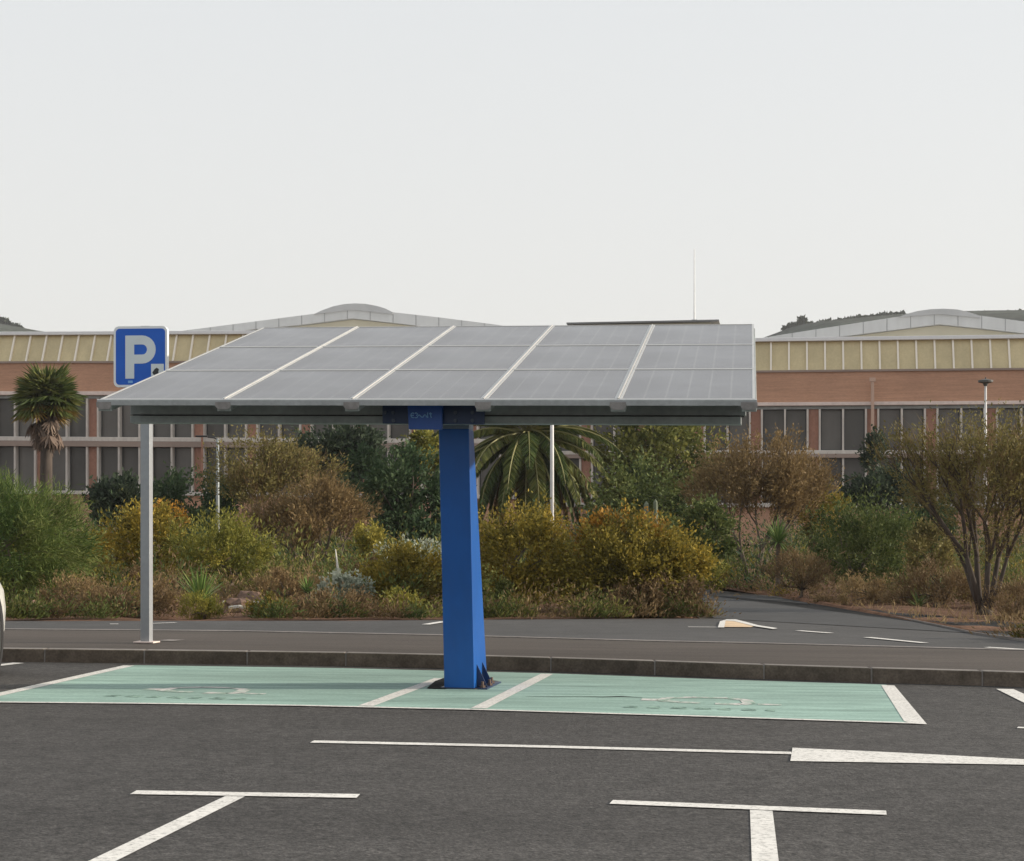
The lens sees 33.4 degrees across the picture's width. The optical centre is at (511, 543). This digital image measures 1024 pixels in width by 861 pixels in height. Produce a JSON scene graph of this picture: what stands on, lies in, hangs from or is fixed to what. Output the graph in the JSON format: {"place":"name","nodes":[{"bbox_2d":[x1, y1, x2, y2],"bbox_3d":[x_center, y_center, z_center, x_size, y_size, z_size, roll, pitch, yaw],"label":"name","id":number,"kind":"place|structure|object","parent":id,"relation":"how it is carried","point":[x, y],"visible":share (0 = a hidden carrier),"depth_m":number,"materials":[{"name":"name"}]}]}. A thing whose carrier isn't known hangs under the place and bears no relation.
{"place":"outdoors","nodes":[
{"label":"outdoors","id":0,"kind":"place"},
{"bbox_2d":[0,639,1023,860],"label":"car park","id":1,"kind":"structure","parent":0,"point":[152,762],"depth_m":9.18,"materials":[{"name":"grey asphalt"}]},
{"bbox_2d":[0,584,5,666],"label":"parked car","id":2,"kind":"object","parent":1,"relation":"on","point":[2,612],"visible":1,"depth_m":15.59,"materials":[{"name":"white paint"}]},
{"bbox_2d":[96,324,757,689],"bbox_3d":[-0.405,-0.533,15.207,5.203,3.462,4.581,0,0,9],"label":"solar canopy","id":3,"kind":"object","parent":1,"relation":"on","point":[453,384],"visible":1,"depth_m":13.94,"materials":[{"name":"metal"}]},
{"bbox_2d":[2,648,1023,686],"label":"kerb","id":4,"kind":"structure","parent":1,"relation":"on","point":[709,669],"depth_m":16.10,"materials":[{"name":"concrete"}]},
{"bbox_2d":[0,0,1023,337],"label":"sky","id":5,"kind":"structure","parent":0,"point":[176,165],"materials":[{"name":"white"}]},
{"bbox_2d":[3,630,1023,670],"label":"pavement","id":6,"kind":"structure","parent":0,"point":[1001,660],"depth_m":17.58,"materials":[{"name":"grey concrete"}]},
{"bbox_2d":[114,326,168,642],"bbox_3d":[-3.837,-0.608,17.797,0.584,3.321,0.217,0,0,9],"label":"parking sign","id":7,"kind":"object","parent":6,"relation":"on","point":[141,353],"visible":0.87,"depth_m":17.73,"materials":[{"name":"grey steel"},{"name":"blue painted metal"},{"name":"white painted metal"}]},
{"bbox_2d":[5,619,1023,648],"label":"road","id":8,"kind":"structure","parent":0,"point":[728,630],"depth_m":21.44,"materials":[{"name":"grey asphalt"}]},
{"bbox_2d":[5,628,1023,650],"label":"flush kerb","id":9,"kind":"structure","parent":8,"relation":"on","point":[537,638],"depth_m":19.34,"materials":[{"name":"grey concrete"}]},
{"bbox_2d":[5,527,1023,637],"bbox_3d":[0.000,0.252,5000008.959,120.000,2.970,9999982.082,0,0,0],"label":"planted bed","id":10,"kind":"object","parent":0,"point":[240,617],"visible":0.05,"depth_m":27.56,"materials":[{"name":"red soil"}]},
{"bbox_2d":[8,361,88,546],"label":"fan palm","id":11,"kind":"object","parent":10,"relation":"on","point":[47,397],"visible":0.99,"depth_m":59.58,"materials":[{"name":"green plant"}]},
{"bbox_2d":[0,465,113,604],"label":"feathery shrub","id":12,"kind":"object","parent":10,"relation":"on","point":[30,524],"visible":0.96,"depth_m":26.63,"materials":[{"name":"green plant"}]},
{"bbox_2d":[35,568,119,615],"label":"shrub","id":13,"kind":"object","parent":10,"relation":"on","point":[85,586],"visible":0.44,"depth_m":24.97,"materials":[{"name":"brown plant"}]},
{"bbox_2d":[82,467,173,531],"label":"shrub","id":14,"kind":"object","parent":10,"relation":"on","point":[102,496],"visible":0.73,"depth_m":55.11,"materials":[{"name":"green plant"}]},
{"bbox_2d":[82,568,185,618],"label":"shrub","id":15,"kind":"object","parent":10,"relation":"on","point":[168,597],"visible":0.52,"depth_m":24.34,"materials":[{"name":"orange plant"}]},
{"bbox_2d":[86,496,194,581],"bbox_3d":[-7.220,0.068,32.941,2.179,2.021,1.978,0,0,0],"label":"shrub","id":16,"kind":"object","parent":10,"relation":"on","point":[129,525],"visible":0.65,"depth_m":32.83,"materials":[{"name":"green plant"}]},
{"bbox_2d":[120,562,179,588],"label":"shrub","id":17,"kind":"object","parent":10,"relation":"on","point":[131,572],"visible":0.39,"depth_m":28.96,"materials":[{"name":"orange plant"}]},
{"bbox_2d":[130,498,190,571],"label":"shrub","id":18,"kind":"object","parent":10,"relation":"on","point":[179,509],"visible":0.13,"depth_m":35.07,"materials":[{"name":"orange plant"}]},
{"bbox_2d":[137,460,241,541],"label":"shrub","id":19,"kind":"object","parent":10,"relation":"on","point":[174,485],"visible":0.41,"depth_m":57.55,"materials":[{"name":"green plant"}]},
{"bbox_2d":[173,562,229,614],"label":"agave","id":20,"kind":"object","parent":10,"relation":"on","point":[199,583],"visible":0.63,"depth_m":25.12,"materials":[{"name":"green plant"}]},
{"bbox_2d":[174,588,232,619],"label":"shrub","id":21,"kind":"object","parent":10,"relation":"on","point":[206,603],"visible":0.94,"depth_m":24.11,"materials":[{"name":"green plant"}]},
{"bbox_2d":[156,499,286,598],"bbox_3d":[-5.434,0.112,32.016,2.350,1.966,2.173,0,0,-31],"label":"shrub","id":22,"kind":"object","parent":10,"relation":"on","point":[227,537],"visible":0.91,"depth_m":31.75,"materials":[{"name":"green plant"}]},
{"bbox_2d":[231,589,297,617],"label":"shrub","id":23,"kind":"object","parent":10,"relation":"on","point":[268,597],"visible":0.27,"depth_m":24.23,"materials":[{"name":"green plant"}]},
{"bbox_2d":[189,424,353,565],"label":"tree","id":24,"kind":"object","parent":10,"relation":"on","point":[270,472],"visible":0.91,"depth_m":45.73,"materials":[{"name":"brown plant"}]},
{"bbox_2d":[250,559,326,600],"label":"shrub","id":25,"kind":"object","parent":10,"relation":"on","point":[281,577],"visible":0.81,"depth_m":28.93,"materials":[{"name":"brown plant"}]},
{"bbox_2d":[237,466,384,580],"bbox_3d":[-4.420,-0.342,37.052,2.828,2.845,2.993,0,0,43],"label":"tree","id":26,"kind":"object","parent":10,"relation":"on","point":[332,511],"visible":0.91,"depth_m":36.75,"materials":[{"name":"brown plant"}]},
{"bbox_2d":[277,424,401,547],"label":"tree","id":27,"kind":"object","parent":10,"relation":"on","point":[337,440],"visible":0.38,"depth_m":65.31,"materials":[{"name":"green plant"}]},
{"bbox_2d":[294,583,386,617],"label":"shrub","id":28,"kind":"object","parent":10,"relation":"on","point":[320,594],"visible":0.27,"depth_m":24.69,"materials":[{"name":"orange plant"}]},
{"bbox_2d":[314,568,375,605],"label":"silver succulent","id":29,"kind":"object","parent":10,"relation":"on","point":[345,578],"visible":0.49,"depth_m":26.88,"materials":[{"name":"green plant"}]},
{"bbox_2d":[334,440,387,524],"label":"tree","id":30,"kind":"object","parent":10,"relation":"on","point":[364,453],"visible":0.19,"depth_m":59.78,"materials":[{"name":"green plant"}]},
{"bbox_2d":[346,518,388,562],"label":"shrub","id":31,"kind":"object","parent":10,"relation":"on","point":[365,539],"visible":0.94,"depth_m":35.81,"materials":[{"name":"yellow plant"}]},
{"bbox_2d":[0,567,740,619],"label":"rusty ground cover","id":32,"kind":"object","parent":10,"relation":"on","point":[313,612],"visible":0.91,"depth_m":24.06,"materials":[{"name":"orange plant"}]},
{"bbox_2d":[347,531,441,609],"bbox_3d":[-1.790,0.603,28.014,1.853,1.650,1.742,0,0,0],"label":"shrub","id":33,"kind":"object","parent":10,"relation":"on","point":[400,555],"visible":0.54,"depth_m":27.76,"materials":[{"name":"green plant"}]},
{"bbox_2d":[379,585,425,616],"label":"shrub","id":34,"kind":"object","parent":10,"relation":"on","point":[414,595],"visible":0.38,"depth_m":25.13,"materials":[{"name":"green plant"}]},
{"bbox_2d":[371,533,441,569],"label":"shrub","id":35,"kind":"object","parent":10,"relation":"on","point":[426,543],"visible":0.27,"depth_m":31.03,"materials":[{"name":"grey plant"}]},
{"bbox_2d":[354,438,480,548],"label":"tree","id":36,"kind":"object","parent":10,"relation":"on","point":[385,479],"visible":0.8,"depth_m":43.64,"materials":[{"name":"green plant"}]},
{"bbox_2d":[396,430,439,545],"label":"tree","id":37,"kind":"object","parent":10,"relation":"on","point":[425,440],"visible":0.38,"depth_m":63.55,"materials":[{"name":"green plant"}]},
{"bbox_2d":[481,565,514,616],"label":"shrub","id":38,"kind":"object","parent":10,"relation":"on","point":[500,585],"visible":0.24,"depth_m":25.54,"materials":[{"name":"green plant"}]},
{"bbox_2d":[2,468,1023,591],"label":"green undergrowth","id":39,"kind":"object","parent":10,"relation":"on","point":[571,519],"visible":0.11,"depth_m":41.45,"materials":[{"name":"green plant"}]},
{"bbox_2d":[5,511,1023,611],"bbox_3d":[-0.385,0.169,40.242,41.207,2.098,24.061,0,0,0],"label":"rusty undergrowth","id":40,"kind":"object","parent":10,"relation":"on","point":[228,587],"visible":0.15,"depth_m":30.30,"materials":[{"name":"orange plant"}]},
{"bbox_2d":[6,567,1023,623],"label":"dry grass","id":41,"kind":"structure","parent":10,"relation":"on","point":[965,620],"depth_m":26.08,"materials":[{"name":"brown plant"}]},
{"bbox_2d":[13,477,1023,603],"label":"olive undergrowth","id":42,"kind":"object","parent":10,"relation":"on","point":[747,555],"visible":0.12,"depth_m":38.13,"materials":[{"name":"green plant"}]},
{"bbox_2d":[425,425,626,555],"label":"date palm","id":43,"kind":"object","parent":10,"relation":"on","point":[521,466],"visible":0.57,"depth_m":56.86,"materials":[{"name":"green plant"}]},
{"bbox_2d":[478,488,576,610],"bbox_3d":[0.161,0.168,27.504,2.139,2.156,2.161,0,0,0],"label":"shrub","id":44,"kind":"object","parent":10,"relation":"on","point":[508,540],"visible":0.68,"depth_m":27.13,"materials":[{"name":"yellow plant"}]},
{"bbox_2d":[550,425,553,591],"bbox_3d":[0.727,-1.333,31.000,0.537,4.822,0.537,0,0,0],"label":"street lamp","id":45,"kind":"object","parent":10,"relation":"on","point":[552,467],"visible":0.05,"depth_m":30.97,"materials":[{"name":"grey metal"}]},
{"bbox_2d":[558,503,687,572],"bbox_3d":[1.760,0.249,26.945,1.999,1.836,1.313,0,0,-14],"label":"shrub","id":46,"kind":"object","parent":10,"relation":"on","point":[599,516],"visible":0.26,"depth_m":26.71,"materials":[{"name":"green plant"}]},
{"bbox_2d":[524,492,728,617],"bbox_3d":[1.799,0.259,26.473,3.241,2.153,2.476,0,0,0],"label":"shrub","id":47,"kind":"object","parent":10,"relation":"on","point":[598,567],"visible":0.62,"depth_m":26.03,"materials":[{"name":"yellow plant"}]},
{"bbox_2d":[574,444,695,535],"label":"tree","id":48,"kind":"object","parent":10,"relation":"on","point":[639,475],"visible":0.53,"depth_m":53.23,"materials":[{"name":"green plant"}]},
{"bbox_2d":[581,425,730,512],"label":"tree","id":49,"kind":"object","parent":10,"relation":"on","point":[670,437],"visible":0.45,"depth_m":59.05,"materials":[{"name":"green plant"}]},
{"bbox_2d":[593,566,721,618],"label":"shrub","id":50,"kind":"object","parent":10,"relation":"on","point":[650,583],"visible":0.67,"depth_m":25.61,"materials":[{"name":"orange plant"}]},
{"bbox_2d":[623,520,722,581],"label":"shrub","id":51,"kind":"object","parent":10,"relation":"on","point":[701,563],"visible":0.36,"depth_m":26.32,"materials":[{"name":"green plant"}]},
{"bbox_2d":[666,491,748,591],"bbox_3d":[4.449,-0.065,39.060,1.894,2.337,1.623,0,0,0],"label":"shrub","id":52,"kind":"object","parent":10,"relation":"on","point":[709,511],"visible":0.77,"depth_m":38.73,"materials":[{"name":"green plant"}]},
{"bbox_2d":[697,551,733,593],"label":"shrub","id":53,"kind":"object","parent":10,"relation":"on","point":[717,583],"visible":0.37,"depth_m":37.87,"materials":[{"name":"green plant"}]},
{"bbox_2d":[667,422,856,583],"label":"tree","id":54,"kind":"object","parent":10,"relation":"on","point":[789,482],"visible":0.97,"depth_m":41.56,"materials":[{"name":"brown plant"}]},
{"bbox_2d":[756,516,794,595],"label":"yucca","id":55,"kind":"object","parent":10,"relation":"on","point":[779,537],"visible":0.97,"depth_m":35.95,"materials":[{"name":"green plant"}]},
{"bbox_2d":[754,541,842,599],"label":"shrub","id":56,"kind":"object","parent":10,"relation":"on","point":[793,560],"visible":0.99,"depth_m":33.81,"materials":[{"name":"orange plant"}]},
{"bbox_2d":[792,478,854,570],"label":"tree","id":57,"kind":"object","parent":10,"relation":"on","point":[808,523],"visible":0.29,"depth_m":45.60,"materials":[{"name":"green plant"}]},
{"bbox_2d":[829,568,901,604],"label":"shrub","id":58,"kind":"object","parent":10,"relation":"on","point":[872,591],"visible":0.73,"depth_m":32.95,"materials":[{"name":"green plant"}]},
{"bbox_2d":[708,590,1023,641],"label":"path edging","id":59,"kind":"object","parent":10,"relation":"on","point":[998,636],"visible":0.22,"depth_m":22.61,"materials":[{"name":"grey concrete"}]},
{"bbox_2d":[797,477,936,595],"bbox_3d":[7.505,-0.069,35.982,2.920,2.706,2.917,0,0,-14],"label":"shrub","id":60,"kind":"object","parent":10,"relation":"on","point":[860,540],"visible":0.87,"depth_m":35.58,"materials":[{"name":"green plant"}]},
{"bbox_2d":[711,572,1023,637],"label":"rusty path cover","id":61,"kind":"object","parent":10,"relation":"on","point":[819,597],"visible":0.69,"depth_m":31.94,"materials":[{"name":"orange plant"}]},
{"bbox_2d":[853,424,895,512],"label":"tree","id":62,"kind":"object","parent":10,"relation":"on","point":[865,455],"visible":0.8,"depth_m":65.85,"materials":[{"name":"green plant"}]},
{"bbox_2d":[832,457,927,522],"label":"tree","id":63,"kind":"object","parent":10,"relation":"on","point":[884,479],"visible":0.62,"depth_m":61.50,"materials":[{"name":"green plant"}]},
{"bbox_2d":[898,485,958,587],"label":"shrub","id":64,"kind":"object","parent":10,"relation":"on","point":[926,515],"visible":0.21,"depth_m":39.74,"materials":[{"name":"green plant"}]},
{"bbox_2d":[897,514,961,603],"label":"shrub","id":65,"kind":"object","parent":10,"relation":"on","point":[916,541],"visible":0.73,"depth_m":33.99,"materials":[{"name":"green plant"}]},
{"bbox_2d":[873,549,992,608],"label":"shrub","id":66,"kind":"object","parent":10,"relation":"on","point":[953,580],"visible":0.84,"depth_m":31.89,"materials":[{"name":"orange plant"}]},
{"bbox_2d":[860,398,1023,614],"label":"multi stemmed tree","id":67,"kind":"object","parent":10,"relation":"on","point":[1008,457],"visible":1,"depth_m":28.68,"materials":[{"name":"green plant"}]},
{"bbox_2d":[976,571,1023,620],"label":"shrub","id":68,"kind":"object","parent":10,"relation":"on","point":[1018,590],"visible":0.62,"depth_m":26.99,"materials":[{"name":"plant"}]},
{"bbox_2d":[146,585,930,667],"bbox_3d":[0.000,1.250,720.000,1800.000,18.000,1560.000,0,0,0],"label":"ground","id":69,"kind":"structure","parent":0,"point":[710,617],"depth_m":29.75,"materials":[{"name":"brown soil"}]},
{"bbox_2d":[0,303,520,531],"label":"hall building","id":70,"kind":"structure","parent":69,"relation":"on","point":[96,442],"depth_m":99.42,"materials":[{"name":"brick"}]},
{"bbox_2d":[0,399,13,435],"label":"window","id":71,"kind":"structure","parent":70,"relation":"in","point":[6,428],"depth_m":100.42,"materials":[{"name":"grey glass"}]},
{"bbox_2d":[0,446,13,484],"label":"window","id":72,"kind":"structure","parent":70,"relation":"in","point":[6,452],"depth_m":100.39,"materials":[{"name":"grey glass"}]},
{"bbox_2d":[19,446,33,489],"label":"window","id":73,"kind":"structure","parent":70,"relation":"in","point":[26,456],"depth_m":100.22,"materials":[{"name":"grey glass"}]},
{"bbox_2d":[52,447,65,490],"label":"window","id":74,"kind":"structure","parent":70,"relation":"in","point":[58,460],"depth_m":99.90,"materials":[{"name":"grey glass"}]},
{"bbox_2d":[70,399,85,436],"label":"window","id":75,"kind":"structure","parent":70,"relation":"in","point":[78,429],"depth_m":99.68,"materials":[{"name":"grey glass"}]},
{"bbox_2d":[70,447,85,490],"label":"window","id":76,"kind":"structure","parent":70,"relation":"in","point":[77,455],"depth_m":99.71,"materials":[{"name":"grey glass"}]},
{"bbox_2d":[101,408,117,436],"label":"window","id":77,"kind":"structure","parent":70,"relation":"in","point":[109,419],"depth_m":99.42,"materials":[{"name":"grey glass"}]},
{"bbox_2d":[101,447,117,484],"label":"window","id":78,"kind":"structure","parent":70,"relation":"in","point":[109,455],"depth_m":99.42,"materials":[{"name":"grey glass"}]},
{"bbox_2d":[122,405,137,436],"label":"window","id":79,"kind":"structure","parent":70,"relation":"in","point":[129,429],"depth_m":99.25,"materials":[{"name":"grey glass"}]},
{"bbox_2d":[122,447,137,486],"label":"window","id":80,"kind":"structure","parent":70,"relation":"in","point":[129,455],"depth_m":99.20,"materials":[{"name":"grey glass"}]},
{"bbox_2d":[154,424,170,436],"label":"window","id":81,"kind":"structure","parent":70,"relation":"in","point":[160,430],"depth_m":98.91,"materials":[{"name":"grey glass"}]},
{"bbox_2d":[154,447,170,483],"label":"window","id":82,"kind":"structure","parent":70,"relation":"in","point":[160,453],"depth_m":98.91,"materials":[{"name":"grey glass"}]},
{"bbox_2d":[175,447,190,491],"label":"window","id":83,"kind":"structure","parent":70,"relation":"in","point":[182,455],"depth_m":98.69,"materials":[{"name":"grey glass"}]},
{"bbox_2d":[207,424,223,437],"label":"window","id":84,"kind":"structure","parent":70,"relation":"in","point":[218,429],"depth_m":98.40,"materials":[{"name":"grey glass"}]},
{"bbox_2d":[391,425,408,438],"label":"window","id":85,"kind":"structure","parent":70,"relation":"in","point":[396,430],"depth_m":96.69,"materials":[{"name":"grey glass"}]},
{"bbox_2d":[566,319,719,324],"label":"flat roofed block","id":86,"kind":"structure","parent":69,"relation":"on","point":[678,322],"depth_m":122.25,"materials":[{"name":"grey"}]},
{"bbox_2d":[546,309,1023,535],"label":"hall building","id":87,"kind":"structure","parent":69,"relation":"on","point":[840,389],"depth_m":95.39,"materials":[{"name":"brick"}]},
{"bbox_2d":[706,425,725,450],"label":"window","id":88,"kind":"structure","parent":87,"relation":"in","point":[722,427],"depth_m":96.59,"materials":[{"name":"grey glass"}]},
{"bbox_2d":[729,412,748,449],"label":"window","id":89,"kind":"structure","parent":87,"relation":"in","point":[744,426],"depth_m":96.38,"materials":[{"name":"grey glass"}]},
{"bbox_2d":[763,410,783,449],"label":"window","id":90,"kind":"structure","parent":87,"relation":"in","point":[770,417],"depth_m":96.10,"materials":[{"name":"grey glass"}]},
{"bbox_2d":[786,410,805,449],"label":"window","id":91,"kind":"structure","parent":87,"relation":"in","point":[792,416],"depth_m":95.89,"materials":[{"name":"grey glass"}]},
{"bbox_2d":[821,409,841,449],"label":"window","id":92,"kind":"structure","parent":87,"relation":"in","point":[831,419],"depth_m":95.59,"materials":[{"name":"grey glass"}]},
{"bbox_2d":[821,458,841,495],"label":"window","id":93,"kind":"structure","parent":87,"relation":"in","point":[839,460],"depth_m":95.56,"materials":[{"name":"grey glass"}]},
{"bbox_2d":[844,409,864,449],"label":"window","id":94,"kind":"structure","parent":87,"relation":"in","point":[854,419],"depth_m":95.40,"materials":[{"name":"grey glass"}]},
{"bbox_2d":[844,458,864,492],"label":"window","id":95,"kind":"structure","parent":87,"relation":"in","point":[850,464],"depth_m":95.42,"materials":[{"name":"grey glass"}]},
{"bbox_2d":[879,409,899,449],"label":"window","id":96,"kind":"structure","parent":87,"relation":"in","point":[889,415],"depth_m":95.10,"materials":[{"name":"grey glass"}]},
{"bbox_2d":[903,409,922,449],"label":"window","id":97,"kind":"structure","parent":87,"relation":"in","point":[910,416],"depth_m":94.89,"materials":[{"name":"grey glass"}]},
{"bbox_2d":[939,409,959,448],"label":"window","id":98,"kind":"structure","parent":87,"relation":"in","point":[941,411],"depth_m":94.59,"materials":[{"name":"grey glass"}]},
{"bbox_2d":[962,409,982,448],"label":"window","id":99,"kind":"structure","parent":87,"relation":"in","point":[967,411],"depth_m":94.40,"materials":[{"name":"grey glass"}]},
{"bbox_2d":[998,408,1018,443],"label":"window","id":100,"kind":"structure","parent":87,"relation":"in","point":[1002,420],"depth_m":94.08,"materials":[{"name":"grey glass"}]},
{"bbox_2d":[698,590,1023,638],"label":"side path","id":101,"kind":"structure","parent":0,"point":[758,608],"depth_m":26.77,"materials":[{"name":"grey asphalt"}]},
{"bbox_2d":[767,310,1023,336],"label":"hill","id":102,"kind":"structure","parent":0,"point":[1017,315],"depth_m":547.02,"materials":[{"name":"green plant"}]},
{"bbox_2d":[781,308,1021,330],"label":"distant trees","id":103,"kind":"object","parent":102,"relation":"on","point":[801,320],"visible":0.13,"depth_m":615.33,"materials":[{"name":"green plant"}]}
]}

